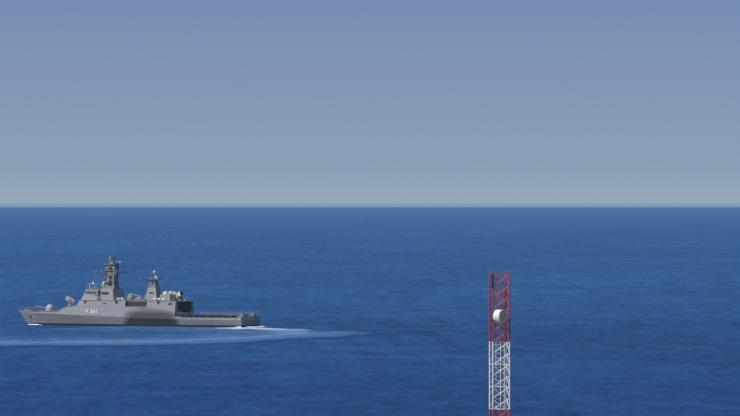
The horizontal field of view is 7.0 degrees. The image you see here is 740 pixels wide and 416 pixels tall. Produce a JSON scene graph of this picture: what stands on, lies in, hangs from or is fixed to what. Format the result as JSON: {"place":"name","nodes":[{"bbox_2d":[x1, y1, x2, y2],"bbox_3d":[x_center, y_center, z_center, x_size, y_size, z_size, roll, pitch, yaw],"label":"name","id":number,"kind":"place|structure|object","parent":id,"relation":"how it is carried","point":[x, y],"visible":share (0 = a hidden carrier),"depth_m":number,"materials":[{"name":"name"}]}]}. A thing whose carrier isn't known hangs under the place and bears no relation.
{"place":"outdoors","nodes":[
{"label":"outdoors","id":0,"kind":"place"},
{"bbox_2d":[0,207,739,415],"bbox_3d":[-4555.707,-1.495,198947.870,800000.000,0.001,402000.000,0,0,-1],"label":"sea","id":1,"kind":"structure","parent":0,"point":[384,311],"depth_m":2292.87,"materials":[{"name":"liquid"}]},
{"bbox_2d":[19,256,263,326],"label":"warship","id":2,"kind":"object","parent":1,"relation":"on","point":[107,304],"visible":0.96,"depth_m":1993.96,"materials":[{"name":"grey metal"}]},
{"bbox_2d":[0,0,739,206],"label":"sky","id":3,"kind":"structure","parent":0,"point":[104,103],"materials":[{"name":"blue"}]},
{"bbox_3d":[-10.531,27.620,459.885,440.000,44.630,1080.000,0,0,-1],"label":"terrain ground","id":4,"kind":"structure","parent":0,"visible":0},
{"bbox_2d":[489,268,509,415],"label":"radio tower","id":5,"kind":"structure","parent":4,"relation":"on","point":[499,316],"depth_m":400.19,"materials":[{"name":"metal"}]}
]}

